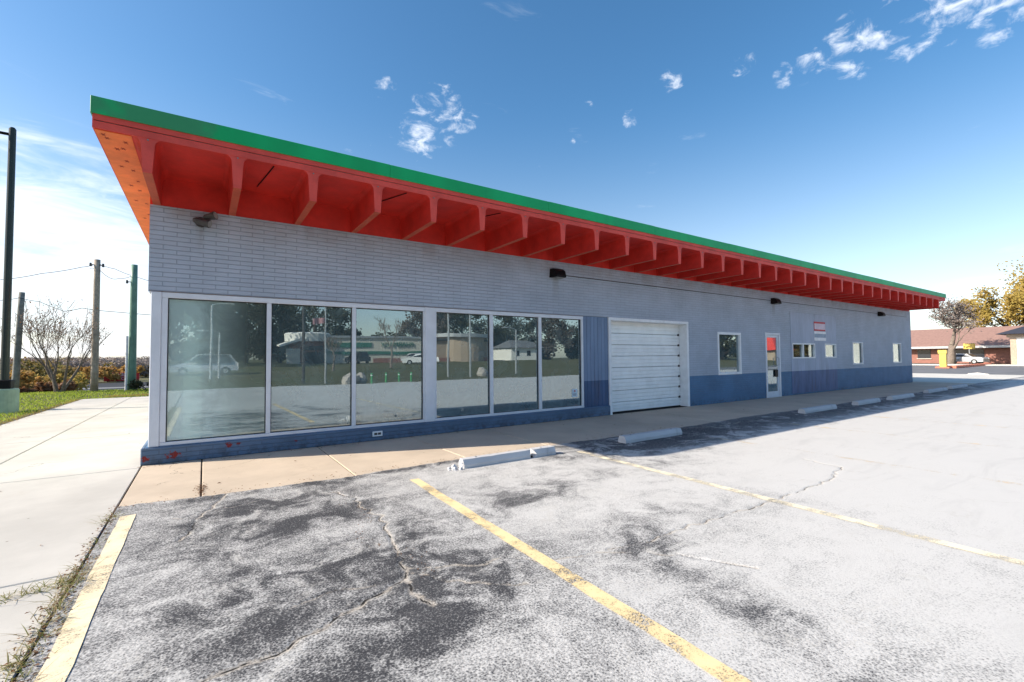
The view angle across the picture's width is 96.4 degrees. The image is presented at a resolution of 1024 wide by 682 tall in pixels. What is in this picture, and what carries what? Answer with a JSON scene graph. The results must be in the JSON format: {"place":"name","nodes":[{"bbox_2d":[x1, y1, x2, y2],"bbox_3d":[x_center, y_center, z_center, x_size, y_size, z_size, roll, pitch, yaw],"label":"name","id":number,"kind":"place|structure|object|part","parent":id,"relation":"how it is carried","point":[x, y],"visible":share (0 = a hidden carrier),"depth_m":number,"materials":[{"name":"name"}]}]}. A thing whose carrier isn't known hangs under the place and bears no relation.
{"place":"outdoors","nodes":[
{"label":"outdoors","id":0,"kind":"place"},
{"bbox_2d":[0,396,148,681],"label":"driveway","id":1,"kind":"structure","parent":0,"point":[66,470],"depth_m":5.18,"materials":[{"name":"concrete"}]},
{"bbox_2d":[0,388,148,421],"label":"grass","id":2,"kind":"structure","parent":0,"point":[40,403],"depth_m":18.39,"materials":[{"name":"green plant"}]},
{"bbox_2d":[0,394,148,425],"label":"fallen leaves","id":3,"kind":"object","parent":2,"relation":"on","point":[47,408],"visible":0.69,"depth_m":14.57,"materials":[{"name":"brown plant"}]},
{"bbox_2d":[77,386,148,390],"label":"road shoulder","id":4,"kind":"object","parent":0,"point":[107,388],"depth_m":56.47},
{"bbox_2d":[86,382,146,387],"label":"road","id":5,"kind":"structure","parent":0,"point":[112,384],"depth_m":65.39,"materials":[{"name":"grey asphalt"}]},
{"bbox_2d":[0,399,686,680],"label":"soil bed","id":6,"kind":"object","parent":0,"point":[320,449],"visible":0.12,"depth_m":6.69,"materials":[{"name":"brown soil"}]},
{"bbox_2d":[0,510,128,681],"bbox_3d":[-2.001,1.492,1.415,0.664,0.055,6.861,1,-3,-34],"label":"weeds","id":7,"kind":"object","parent":6,"relation":"on","point":[38,630],"visible":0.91,"depth_m":2.74,"materials":[{"name":"green plant"}]},
{"bbox_2d":[2,410,681,681],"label":"leaf litter","id":8,"kind":"object","parent":6,"relation":"on","point":[33,639],"visible":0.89,"depth_m":2.90,"materials":[{"name":"brown plant"}]},
{"bbox_2d":[90,95,945,465],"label":"commercial building","id":9,"kind":"structure","parent":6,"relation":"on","point":[306,297],"depth_m":8.50,"materials":[{"name":"paint"}]},
{"bbox_2d":[192,211,217,227],"bbox_3d":[-4.524,-1.779,6.747,0.345,0.254,0.226,0,-2,-1],"label":"floodlight","id":10,"kind":"object","parent":9,"relation":"attached to","point":[204,220],"visible":1,"depth_m":6.69,"materials":[{"name":"grey metal"}]},
{"bbox_2d":[159,292,424,445],"bbox_3d":[-3.361,0.422,7.667,4.010,2.187,0.140,1,-3,-34],"label":"window","id":11,"kind":"structure","parent":9,"relation":"in","point":[233,367],"depth_m":7.42,"materials":[{"name":"clear glass"}]},
{"bbox_2d":[435,308,583,420],"bbox_3d":[0.080,0.477,9.977,3.868,2.187,0.140,1,-3,-34],"label":"window","id":12,"kind":"structure","parent":9,"relation":"in","point":[488,363],"depth_m":9.81,"materials":[{"name":"clear glass"}]},
{"bbox_2d":[549,268,565,278],"bbox_3d":[1.070,-1.551,10.516,0.380,0.215,0.209,1,-3,-34],"label":"wall lamp","id":13,"kind":"object","parent":9,"relation":"attached to","point":[558,273],"visible":1,"depth_m":10.45,"materials":[{"name":"black metal"}]},
{"bbox_2d":[572,389,577,396],"bbox_3d":[1.493,1.233,10.879,0.170,0.190,0.004,1,-3,-34],"label":"window sticker","id":14,"kind":"object","parent":9,"relation":"attached to","point":[574,393],"depth_m":10.87,"materials":[{"name":"paper"}]},
{"bbox_2d":[607,317,689,414],"bbox_3d":[3.700,0.649,12.485,3.250,2.447,0.324,1,-3,-34],"label":"garage door","id":15,"kind":"structure","parent":9,"relation":"in","point":[636,350],"depth_m":12.63,"materials":[{"name":"white paint"}]},
{"bbox_2d":[717,332,741,374],"bbox_3d":[6.857,0.394,14.499,1.300,1.330,0.120,1,-3,-34],"label":"window","id":16,"kind":"structure","parent":9,"relation":"in","point":[729,343],"depth_m":14.52,"materials":[{"name":"glass"}]},
{"bbox_2d":[767,335,779,396],"bbox_3d":[9.097,0.863,15.942,0.830,2.130,0.131,1,-3,-34],"label":"door","id":17,"kind":"structure","parent":9,"relation":"in","point":[772,340],"depth_m":16.00,"materials":[{"name":"white metal"}]},
{"bbox_2d":[771,298,781,304],"bbox_3d":[9.248,-1.391,16.005,0.380,0.215,0.209,1,-3,-34],"label":"wall lamp","id":18,"kind":"object","parent":9,"relation":"attached to","point":[775,301],"visible":1,"depth_m":15.93,"materials":[{"name":"black metal"}]},
{"bbox_2d":[792,343,815,358],"bbox_3d":[10.966,0.369,17.261,1.800,0.570,0.120,1,-3,-34],"label":"window","id":19,"kind":"structure","parent":9,"relation":"in","point":[799,350],"depth_m":17.22,"materials":[{"name":"glass"}]},
{"bbox_2d":[814,322,824,330],"bbox_3d":[12.088,-0.570,17.980,0.960,0.360,0.015,1,-3,-34],"label":"notice sign","id":20,"kind":"object","parent":9,"relation":"attached to","point":[819,326],"visible":1,"depth_m":17.95,"materials":[{"name":"pink paint"}]},
{"bbox_2d":[814,331,825,340],"bbox_3d":[12.108,-0.192,17.978,1.000,0.365,0.014,1,-3,-34],"label":"notice sign","id":21,"kind":"object","parent":9,"relation":"attached to","point":[819,336],"visible":1,"depth_m":17.94,"materials":[{"name":"white paint"}]},
{"bbox_2d":[825,344,836,357],"bbox_3d":[12.842,0.399,18.521,1.040,0.570,0.120,1,-3,-34],"label":"window","id":22,"kind":"structure","parent":9,"relation":"in","point":[830,349],"depth_m":18.58,"materials":[{"name":"glass"}]},
{"bbox_2d":[852,342,863,364],"bbox_3d":[15.076,0.535,20.016,1.100,0.970,0.120,1,-3,-34],"label":"window","id":23,"kind":"structure","parent":9,"relation":"in","point":[857,347],"depth_m":20.08,"materials":[{"name":"white paint"}]},
{"bbox_2d":[878,312,885,316],"bbox_3d":[17.300,-1.262,21.411,0.380,0.215,0.209,1,-3,-34],"label":"wall lamp","id":24,"kind":"object","parent":9,"relation":"attached to","point":[880,314],"visible":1,"depth_m":21.32,"materials":[{"name":"black metal"}]},
{"bbox_2d":[892,343,901,362],"bbox_3d":[19.011,0.593,22.659,1.180,0.980,0.120,1,-3,-34],"label":"window","id":25,"kind":"structure","parent":9,"relation":"in","point":[896,347],"depth_m":22.75,"materials":[{"name":"glass"}]},
{"bbox_2d":[0,363,977,422],"bbox_3d":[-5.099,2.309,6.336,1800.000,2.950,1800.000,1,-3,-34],"label":"ground","id":26,"kind":"structure","parent":0,"point":[143,379],"depth_m":19.12,"materials":[{"name":"green plant"}]},
{"bbox_2d":[0,127,19,413],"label":"light pole","id":27,"kind":"object","parent":26,"relation":"on","point":[9,396],"visible":0.93,"depth_m":13.57,"materials":[{"name":"green metal"}]},
{"bbox_2d":[11,292,24,387],"bbox_3d":[-21.707,0.096,20.102,0.351,4.506,0.241,1,-3,-34],"label":"utility pole","id":28,"kind":"object","parent":26,"relation":"on","point":[17,353],"visible":0.85,"depth_m":20.06,"materials":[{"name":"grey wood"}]},
{"bbox_2d":[9,370,36,388],"bbox_3d":[-33.956,2.914,30.354,3.466,2.635,2.647,1,-3,-34],"label":"shrub","id":29,"kind":"object","parent":26,"relation":"on","point":[26,377],"visible":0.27,"depth_m":30.98,"materials":[{"name":"orange plant"}]},
{"bbox_2d":[27,376,48,384],"bbox_3d":[-35.906,3.675,33.646,4.090,2.171,2.929,1,-3,-34],"label":"shrub","id":30,"kind":"object","parent":26,"relation":"on","point":[38,380],"visible":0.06,"depth_m":34.42,"materials":[{"name":"orange plant"}]},
{"bbox_2d":[10,356,82,378],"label":"shrub","id":31,"kind":"object","parent":26,"relation":"on","point":[41,371],"visible":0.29,"depth_m":42.13,"materials":[{"name":"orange plant"}]},
{"bbox_2d":[19,379,77,392],"bbox_3d":[-30.580,3.225,30.177,2.904,1.345,2.171,1,-3,-34],"label":"shrub","id":32,"kind":"object","parent":26,"relation":"on","point":[45,387],"visible":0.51,"depth_m":29.86,"materials":[{"name":"brown plant"}]},
{"bbox_2d":[0,295,113,392],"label":"tree","id":33,"kind":"object","parent":26,"relation":"on","point":[52,376],"visible":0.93,"depth_m":20.76,"materials":[{"name":"brown plant"}]},
{"bbox_2d":[34,372,89,390],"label":"shrub","id":34,"kind":"object","parent":26,"relation":"on","point":[79,380],"visible":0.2,"depth_m":40.64,"materials":[{"name":"orange plant"}]},
{"bbox_2d":[0,356,149,376],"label":"woodland","id":35,"kind":"object","parent":26,"relation":"on","point":[118,362],"visible":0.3,"depth_m":93.88,"materials":[{"name":"brown plant"}]},
{"bbox_2d":[58,366,122,382],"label":"shrub","id":36,"kind":"object","parent":26,"relation":"on","point":[104,372],"visible":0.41,"depth_m":74.16,"materials":[{"name":"orange plant"}]},
{"bbox_2d":[89,259,103,391],"bbox_3d":[-19.365,-0.723,21.288,0.540,6.160,0.280,1,-3,-34],"label":"utility pole","id":37,"kind":"object","parent":26,"relation":"on","point":[94,375],"visible":0.97,"depth_m":21.21,"materials":[{"name":"brown wood"}]},
{"bbox_2d":[1,266,87,279],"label":"overhead wire","id":38,"kind":"object","parent":37,"relation":"attached to","point":[43,273],"visible":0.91,"depth_m":20.34,"materials":[{"name":"black metal"}]},
{"bbox_2d":[0,298,147,314],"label":"overhead wire","id":39,"kind":"object","parent":37,"relation":"attached to","point":[74,309],"visible":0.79,"depth_m":20.83,"materials":[{"name":"black metal"}]},
{"bbox_2d":[86,365,145,381],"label":"shrub","id":40,"kind":"object","parent":26,"relation":"on","point":[122,368],"visible":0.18,"depth_m":78.06,"materials":[{"name":"orange plant"}]},
{"bbox_2d":[104,372,138,381],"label":"shrub","id":41,"kind":"object","parent":26,"relation":"on","point":[123,377],"visible":0.39,"depth_m":77.34,"materials":[{"name":"red plant"}]},
{"bbox_2d":[125,264,137,390],"bbox_3d":[-18.274,-0.655,21.958,0.459,6.050,0.319,1,-3,-34],"label":"utility pole","id":42,"kind":"object","parent":26,"relation":"on","point":[130,361],"visible":0.94,"depth_m":21.89,"materials":[{"name":"green metal"}]},
{"bbox_2d":[127,379,148,389],"bbox_3d":[-17.291,2.025,21.755,0.908,0.662,1.643,-2,-3,39],"label":"shrub","id":43,"kind":"object","parent":26,"relation":"on","point":[135,384],"visible":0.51,"depth_m":21.25,"materials":[{"name":"green plant"}]},
{"bbox_2d":[926,294,984,363],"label":"tree","id":44,"kind":"object","parent":26,"relation":"on","point":[953,319],"visible":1,"depth_m":62.60,"materials":[{"name":"grey plant"}]},
{"bbox_2d":[911,325,1023,363],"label":"brick shop","id":45,"kind":"structure","parent":26,"relation":"on","point":[927,345],"depth_m":70.34,"materials":[{"name":"brown brick"}]},
{"bbox_2d":[917,350,931,358],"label":"window","id":46,"kind":"structure","parent":45,"relation":"in","point":[922,354],"depth_m":72.95,"materials":[{"name":"glass"}]},
{"bbox_2d":[956,349,984,356],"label":"window","id":47,"kind":"structure","parent":45,"relation":"in","point":[978,352],"depth_m":68.21,"materials":[{"name":"glass"}]},
{"bbox_2d":[963,343,974,363],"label":"yellow sign","id":48,"kind":"object","parent":26,"relation":"on","point":[969,346],"visible":0.78,"depth_m":64.32,"materials":[{"name":"metal"}]},
{"bbox_2d":[956,353,989,363],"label":"parked car","id":49,"kind":"object","parent":26,"relation":"on","point":[965,357],"visible":0.59,"depth_m":62.28,"materials":[{"name":"silver metal"}]},
{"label":"windows","id":50,"kind":"part","parent":49,"relation":"part of","materials":[{"name":"black glass"}]},
{"bbox_2d":[946,282,1023,327],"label":"tree","id":51,"kind":"object","parent":26,"relation":"on","point":[1012,304],"visible":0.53,"depth_m":77.15,"materials":[{"name":"yellow plant"}]},
{"bbox_2d":[990,256,1023,325],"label":"tree","id":52,"kind":"object","parent":26,"relation":"on","point":[1018,284],"visible":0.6,"depth_m":78.59,"materials":[{"name":"yellow plant"}]},
{"bbox_2d":[996,326,1023,364],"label":"white building","id":53,"kind":"structure","parent":26,"relation":"on","point":[1016,336],"depth_m":54.21,"materials":[{"name":"paint"}]},
{"bbox_2d":[0,0,1023,358],"label":"sky","id":54,"kind":"structure","parent":0,"point":[881,139],"materials":[{"name":"blue"}]},
{"bbox_2d":[15,377,1023,681],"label":"parking lot","id":55,"kind":"structure","parent":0,"point":[299,583],"depth_m":3.16,"materials":[{"name":"grey asphalt"}]},
{"bbox_2d":[34,514,135,681],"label":"parking line","id":56,"kind":"object","parent":55,"relation":"on","point":[81,615],"visible":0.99,"depth_m":2.60,"materials":[{"name":"yellow paint"}]},
{"bbox_2d":[459,445,555,468],"bbox_3d":[-0.034,1.626,6.441,1.536,0.136,0.175,1,-3,-34],"label":"wheel stop","id":57,"kind":"object","parent":55,"relation":"on","point":[494,458],"visible":0.98,"depth_m":6.34,"materials":[{"name":"concrete"}]},
{"bbox_2d":[411,478,750,681],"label":"parking line","id":58,"kind":"object","parent":55,"relation":"on","point":[701,659],"visible":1,"depth_m":2.69,"materials":[{"name":"yellow paint"}]},
{"bbox_2d":[618,428,681,443],"bbox_3d":[2.459,1.656,8.067,1.506,0.119,0.175,1,-3,-34],"label":"wheel stop","id":59,"kind":"object","parent":55,"relation":"on","point":[644,436],"visible":1,"depth_m":7.94,"materials":[{"name":"concrete"}]},
{"bbox_2d":[577,451,1023,564],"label":"parking line","id":60,"kind":"object","parent":55,"relation":"on","point":[962,547],"visible":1,"depth_m":4.04,"materials":[{"name":"paint"}]},
{"bbox_2d":[798,404,836,413],"bbox_3d":[7.910,1.746,11.823,1.804,0.119,0.174,1,-3,-34],"label":"wheel stop","id":61,"kind":"object","parent":55,"relation":"on","point":[816,408],"visible":1,"depth_m":11.65,"materials":[{"name":"concrete"}]},
{"bbox_2d":[717,438,1013,483],"bbox_3d":[4.707,1.627,6.324,0.111,0.001,5.400,1,-2,-33],"label":"parking line","id":62,"kind":"object","parent":55,"relation":"on","point":[883,463],"visible":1,"depth_m":6.03,"materials":[{"name":"paint"}]},
{"bbox_2d":[852,398,880,404],"bbox_3d":[10.475,1.786,13.520,1.655,0.119,0.174,1,-3,-34],"label":"wheel stop","id":63,"kind":"object","parent":55,"relation":"on","point":[866,401],"visible":0.99,"depth_m":13.34,"materials":[{"name":"concrete"}]},
{"bbox_2d":[886,393,914,399],"bbox_3d":[12.790,1.822,15.051,2.005,0.119,0.174,1,-3,-34],"label":"wheel stop","id":64,"kind":"object","parent":55,"relation":"on","point":[900,396],"visible":1,"depth_m":14.83,"materials":[{"name":"concrete"}]},
{"bbox_2d":[923,387,947,392],"bbox_3d":[16.310,1.885,17.606,2.310,0.119,0.175,1,-3,-34],"label":"wheel stop","id":65,"kind":"object","parent":55,"relation":"on","point":[935,390],"visible":0.98,"depth_m":17.38,"materials":[{"name":"concrete"}]},
{"bbox_2d":[947,384,967,388],"bbox_3d":[19.078,1.934,19.586,2.307,0.119,0.175,1,-3,-34],"label":"wheel stop","id":66,"kind":"object","parent":55,"relation":"on","point":[957,386],"visible":0.98,"depth_m":19.30,"materials":[{"name":"concrete"}]},
{"bbox_2d":[119,382,971,506],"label":"sidewalk","id":67,"kind":"structure","parent":0,"point":[169,481],"depth_m":7.34,"materials":[{"name":"concrete"}]},
{"bbox_2d":[922,382,975,383],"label":"corner pavement","id":68,"kind":"structure","parent":0,"point":[945,382],"depth_m":23.27,"materials":[{"name":"concrete"}]},
{"bbox_2d":[912,365,1023,374],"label":"street","id":69,"kind":"structure","parent":0,"point":[1004,370],"depth_m":40.60,"materials":[{"name":"grey asphalt"}]},
{"bbox_2d":[935,350,951,367],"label":"clearance bollard","id":70,"kind":"object","parent":69,"relation":"on","point":[942,358],"visible":0.85,"depth_m":46.57,"materials":[{"name":"yellow paint"}]},
{"bbox_2d":[948,363,990,367],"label":"red curb","id":71,"kind":"structure","parent":69,"relation":"on","point":[966,365],"depth_m":50.48,"materials":[{"name":"paint"}]},
{"bbox_2d":[912,373,1023,382],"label":"concrete apron","id":72,"kind":"object","parent":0,"point":[946,378],"depth_m":27.66,"materials":[{"name":"white concrete"}]},
{"bbox_2d":[968,372,989,374],"bbox_3d":[32.590,2.326,32.003,0.557,0.258,1.158,1,-3,-34],"label":"curb stone","id":73,"kind":"object","parent":72,"relation":"on","point":[977,373],"visible":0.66,"depth_m":31.80,"materials":[{"name":"concrete"}]},
{"bbox_2d":[912,364,1023,365],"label":"pavement","id":74,"kind":"structure","parent":0,"point":[984,365],"depth_m":56.40,"materials":[{"name":"concrete"}]}
]}

